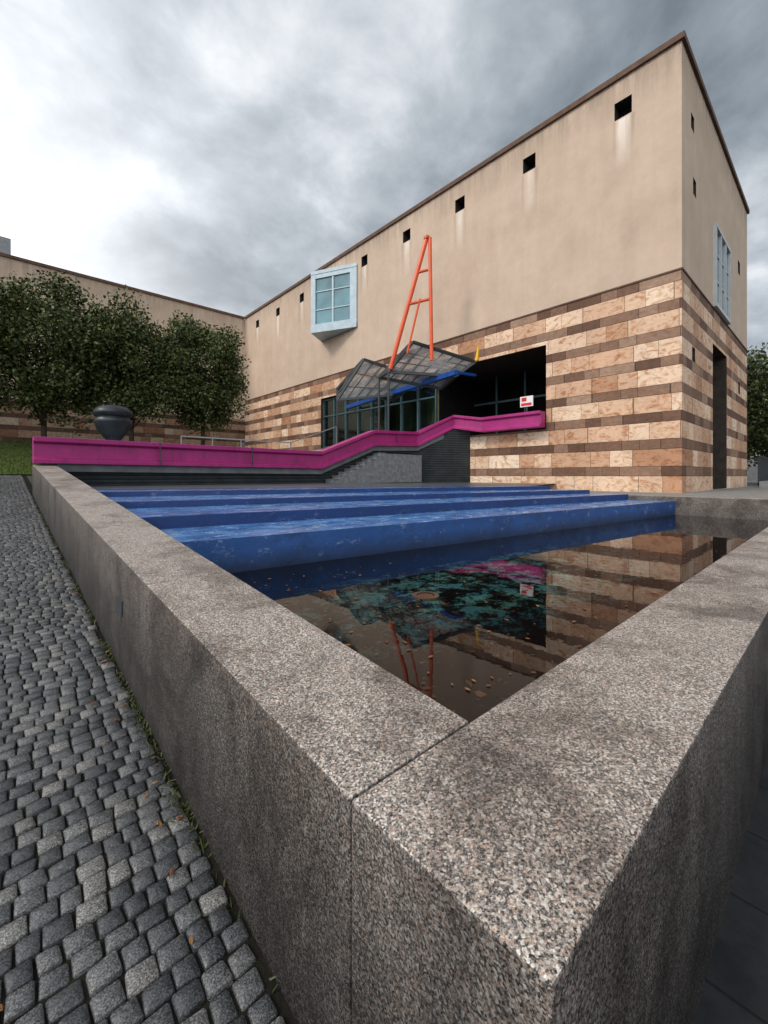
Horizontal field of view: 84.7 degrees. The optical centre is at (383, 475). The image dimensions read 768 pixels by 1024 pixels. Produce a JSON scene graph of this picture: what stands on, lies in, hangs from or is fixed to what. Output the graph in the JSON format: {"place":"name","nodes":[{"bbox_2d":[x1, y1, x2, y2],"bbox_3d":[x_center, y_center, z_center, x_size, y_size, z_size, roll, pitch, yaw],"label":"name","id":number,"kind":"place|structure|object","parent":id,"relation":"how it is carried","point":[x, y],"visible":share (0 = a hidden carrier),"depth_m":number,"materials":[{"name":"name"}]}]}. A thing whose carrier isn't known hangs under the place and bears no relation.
{"place":"outdoors","nodes":[
{"label":"outdoors","id":0,"kind":"place"},
{"bbox_2d":[0,438,38,473],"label":"lawn","id":1,"kind":"structure","parent":0,"point":[15,457],"depth_m":16.72,"materials":[{"name":"green plant"}]},
{"bbox_2d":[0,475,296,1023],"bbox_3d":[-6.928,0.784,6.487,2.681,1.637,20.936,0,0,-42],"label":"cobblestone path","id":2,"kind":"structure","parent":0,"point":[82,948],"depth_m":1.59,"materials":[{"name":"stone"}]},
{"bbox_2d":[31,504,277,992],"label":"weeds","id":3,"kind":"object","parent":2,"relation":"on","point":[133,703],"visible":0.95,"depth_m":2.23,"materials":[{"name":"green plant"}]},
{"bbox_2d":[0,474,445,489],"bbox_3d":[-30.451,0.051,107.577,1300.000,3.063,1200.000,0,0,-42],"label":"ground","id":4,"kind":"structure","parent":0,"point":[29,476],"depth_m":14.95,"materials":[{"name":"grey stone"}]},
{"bbox_2d":[0,236,10,254],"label":"office tower","id":5,"kind":"structure","parent":4,"relation":"on","point":[5,244],"depth_m":52.06,"materials":[{"name":"grey concrete"}]},
{"bbox_2d":[0,303,25,401],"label":"plane tree","id":6,"kind":"object","parent":4,"relation":"on","point":[6,351],"visible":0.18,"depth_m":18.13,"materials":[{"name":"green plant"}]},
{"bbox_2d":[32,465,65,506],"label":"wall block","id":7,"kind":"structure","parent":4,"relation":"on","point":[36,469],"depth_m":9.62,"materials":[{"name":"stone"}]},
{"bbox_2d":[39,472,81,526],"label":"wall block","id":8,"kind":"structure","parent":4,"relation":"on","point":[45,478],"depth_m":7.77,"materials":[{"name":"stone"}]},
{"bbox_2d":[0,269,124,436],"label":"plane tree","id":9,"kind":"object","parent":4,"relation":"on","point":[45,387],"visible":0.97,"depth_m":18.75,"materials":[{"name":"green plant"}]},
{"bbox_2d":[49,482,104,554],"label":"wall block","id":10,"kind":"structure","parent":4,"relation":"on","point":[58,491],"depth_m":6.14,"materials":[{"name":"stone"}]},
{"bbox_2d":[63,496,142,604],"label":"wall block","id":11,"kind":"structure","parent":4,"relation":"on","point":[80,513],"depth_m":4.53,"materials":[{"name":"stone"}]},
{"bbox_2d":[92,405,132,440],"bbox_3d":[-9.712,-1.320,15.099,1.240,2.440,1.240,0,0,-42],"label":"bronze urn sculpture","id":12,"kind":"object","parent":4,"relation":"on","point":[112,422],"visible":0.75,"depth_m":14.71,"materials":[{"name":"grey metal"}]},
{"bbox_2d":[0,256,244,446],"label":"wing","id":13,"kind":"structure","parent":4,"relation":"on","point":[17,425],"depth_m":33.11,"materials":[{"name":"beige paint"}]},
{"bbox_2d":[70,284,190,440],"bbox_3d":[-12.964,-5.327,21.955,6.118,7.854,5.192,0,0,-42],"label":"plane tree","id":14,"kind":"object","parent":4,"relation":"on","point":[139,383],"visible":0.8,"depth_m":20.85,"materials":[{"name":"green plant"}]},
{"bbox_2d":[88,520,226,718],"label":"wall block","id":15,"kind":"structure","parent":4,"relation":"on","point":[128,561],"depth_m":2.91,"materials":[{"name":"stone"}]},
{"bbox_2d":[115,595,122,616],"bbox_3d":[-1.796,0.879,2.856,0.011,0.100,0.200,0,0,-42],"label":"vent plate","id":16,"kind":"object","parent":15,"relation":"attached to","point":[118,605],"visible":1,"depth_m":2.83,"materials":[{"name":"metal"}]},
{"bbox_2d":[149,309,250,444],"bbox_3d":[-10.487,-5.299,24.364,5.443,7.798,5.521,0,0,-42],"label":"plane tree","id":17,"kind":"object","parent":4,"relation":"on","point":[203,397],"visible":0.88,"depth_m":23.36,"materials":[{"name":"green plant"}]},
{"bbox_2d":[32,410,544,485],"bbox_3d":[-2.338,-1.209,15.443,16.160,3.418,9.270,0,0,-42],"label":"pink ramp balustrade","id":18,"kind":"object","parent":4,"relation":"on","point":[439,451],"visible":0.94,"depth_m":15.11,"materials":[{"name":"paint"}]},
{"bbox_2d":[180,426,336,449],"bbox_3d":[-5.151,-1.412,18.853,7.440,2.224,0.050,0,0,-42],"label":"steel railing","id":19,"kind":"object","parent":18,"relation":"on","point":[181,436],"visible":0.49,"depth_m":18.43,"materials":[{"name":"metal"}]},
{"bbox_2d":[336,340,478,442],"bbox_3d":[0.275,-3.956,22.167,3.249,4.712,10.535,0,0,-42],"label":"entrance canopy","id":20,"kind":"object","parent":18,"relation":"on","point":[369,381],"visible":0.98,"depth_m":20.71,"materials":[{"name":"glass"}]},
{"bbox_2d":[388,235,432,369],"bbox_3d":[1.210,-7.871,19.205,2.104,5.898,0.280,0,0,15],"label":"orange mast","id":21,"kind":"object","parent":20,"relation":"on","point":[428,240],"visible":1,"depth_m":19.04,"materials":[{"name":"metal"}]},
{"bbox_2d":[146,572,467,1023],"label":"wall block","id":22,"kind":"structure","parent":4,"relation":"on","point":[284,737],"depth_m":1.35,"materials":[{"name":"stone"}]},
{"bbox_2d":[245,40,681,492],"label":"facade","id":23,"kind":"structure","parent":4,"relation":"on","point":[584,199],"depth_m":17.28,"materials":[{"name":"beige paint"}]},
{"bbox_2d":[311,263,356,341],"bbox_3d":[-3.605,-11.475,27.672,1.586,4.050,4.052,0,0,-42],"label":"bay window","id":24,"kind":"structure","parent":23,"relation":"attached to","point":[333,301],"depth_m":27.32,"materials":[{"name":"white glass"}]},
{"bbox_2d":[0,30,749,318],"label":"roof coping","id":25,"kind":"object","parent":23,"relation":"on","point":[665,46],"visible":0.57,"depth_m":19.24,"materials":[{"name":"metal"}]},
{"bbox_2d":[323,387,437,447],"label":"entrance glazing","id":26,"kind":"structure","parent":23,"relation":"in","point":[412,411],"depth_m":25.51,"materials":[{"name":"glass"}]},
{"bbox_2d":[245,267,747,401],"bbox_3d":[3.584,-6.910,31.112,13.770,0.060,33.860,0,0,-42],"label":"string course","id":27,"kind":"object","parent":23,"relation":"attached to","point":[694,283],"visible":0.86,"depth_m":17.56,"materials":[{"name":"brown stone"}]},
{"bbox_2d":[352,575,767,1023],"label":"front block","id":28,"kind":"structure","parent":4,"relation":"on","point":[561,843],"depth_m":0.97,"materials":[{"name":"stone"}]},
{"bbox_2d":[590,493,767,519],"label":"block","id":29,"kind":"structure","parent":4,"relation":"on","point":[741,508],"depth_m":8.64,"materials":[{"name":"stone"}]},
{"bbox_2d":[682,42,746,492],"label":"wall","id":30,"kind":"structure","parent":4,"relation":"on","point":[714,404],"depth_m":16.73,"materials":[{"name":"beige paint"}]},
{"bbox_2d":[713,223,730,324],"bbox_3d":[14.628,-8.645,18.352,3.150,3.390,0.340,0,0,-42],"label":"side window","id":31,"kind":"structure","parent":30,"relation":"attached to","point":[721,277],"depth_m":17.90,"materials":[{"name":"white glass"}]},
{"bbox_2d":[696,534,767,584],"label":"front block","id":32,"kind":"structure","parent":4,"relation":"on","point":[747,561],"depth_m":3.57,"materials":[{"name":"stone"}]},
{"bbox_2d":[747,456,757,480],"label":"boundary wall","id":33,"kind":"structure","parent":4,"relation":"on","point":[752,472],"depth_m":45.43,"materials":[{"name":"grey concrete"}]},
{"bbox_2d":[758,527,767,534],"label":"front block","id":34,"kind":"structure","parent":4,"relation":"on","point":[764,532],"depth_m":5.59,"materials":[{"name":"stone"}]},
{"bbox_2d":[0,0,767,453],"label":"sky","id":35,"kind":"structure","parent":0,"point":[215,154],"materials":[{"name":"grey"}]},
{"bbox_2d":[438,378,487,435],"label":"foyer wall","id":36,"kind":"structure","parent":0,"point":[460,397],"depth_m":23.63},
{"bbox_2d":[264,532,747,723],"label":"pool floor","id":37,"kind":"structure","parent":0,"point":[457,665],"depth_m":3.46,"materials":[{"name":"brown liquid"}]},
{"bbox_2d":[0,526,739,1010],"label":"fallen leaves","id":38,"kind":"object","parent":37,"relation":"on","point":[480,694],"visible":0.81,"depth_m":2.96,"materials":[{"name":"brown plant"}]},
{"bbox_2d":[90,482,674,593],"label":"blue cascade steps","id":39,"kind":"structure","parent":37,"relation":"on","point":[305,534],"depth_m":5.59,"materials":[{"name":"paint"}]},
{"bbox_2d":[412,591,438,600],"bbox_3d":[0.370,1.068,3.749,0.240,0.020,0.240,0,0,-42],"label":"pool drain","id":40,"kind":"object","parent":37,"relation":"on","point":[426,596],"visible":1,"depth_m":3.72,"materials":[{"name":"metal"}]},
{"bbox_2d":[474,371,545,432],"bbox_3d":[7.249,-3.700,22.042,0.100,3.500,6.000,0,0,-42],"label":"screen","id":41,"kind":"object","parent":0,"point":[510,400],"visible":0.34,"depth_m":22.86,"materials":[{"name":"green metal"}]},
{"bbox_2d":[520,395,532,430],"bbox_3d":[6.185,-2.700,18.230,0.100,1.500,0.600,0,0,-42],"label":"information sign","id":42,"kind":"object","parent":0,"point":[526,401],"visible":0.93,"depth_m":18.22,"materials":[{"name":"white metal"}]},
{"bbox_2d":[572,515,767,539],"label":"pool water","id":43,"kind":"structure","parent":0,"point":[735,528],"depth_m":7.09,"materials":[{"name":"liquid"}]},
{"bbox_2d":[590,481,767,498],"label":"plaza pavement","id":44,"kind":"structure","parent":0,"point":[751,489],"depth_m":13.71,"materials":[{"name":"grey stone"}]},
{"bbox_2d":[747,342,767,468],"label":"street tree","id":45,"kind":"object","parent":44,"relation":"on","point":[757,396],"visible":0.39,"depth_m":27.09,"materials":[{"name":"green plant"}]},
{"bbox_2d":[757,455,767,485],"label":"metal fence","id":46,"kind":"object","parent":44,"relation":"on","point":[762,468],"visible":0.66,"depth_m":24.23,"materials":[{"name":"metal"}]},
{"bbox_2d":[759,481,767,487],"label":"retaining wall","id":47,"kind":"structure","parent":44,"relation":"on","point":[763,484],"depth_m":20.15,"materials":[{"name":"grey concrete"}]},
{"bbox_2d":[693,756,767,1023],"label":"pavement","id":48,"kind":"structure","parent":0,"point":[735,989],"depth_m":1.39,"materials":[{"name":"grey stone"}]}
]}

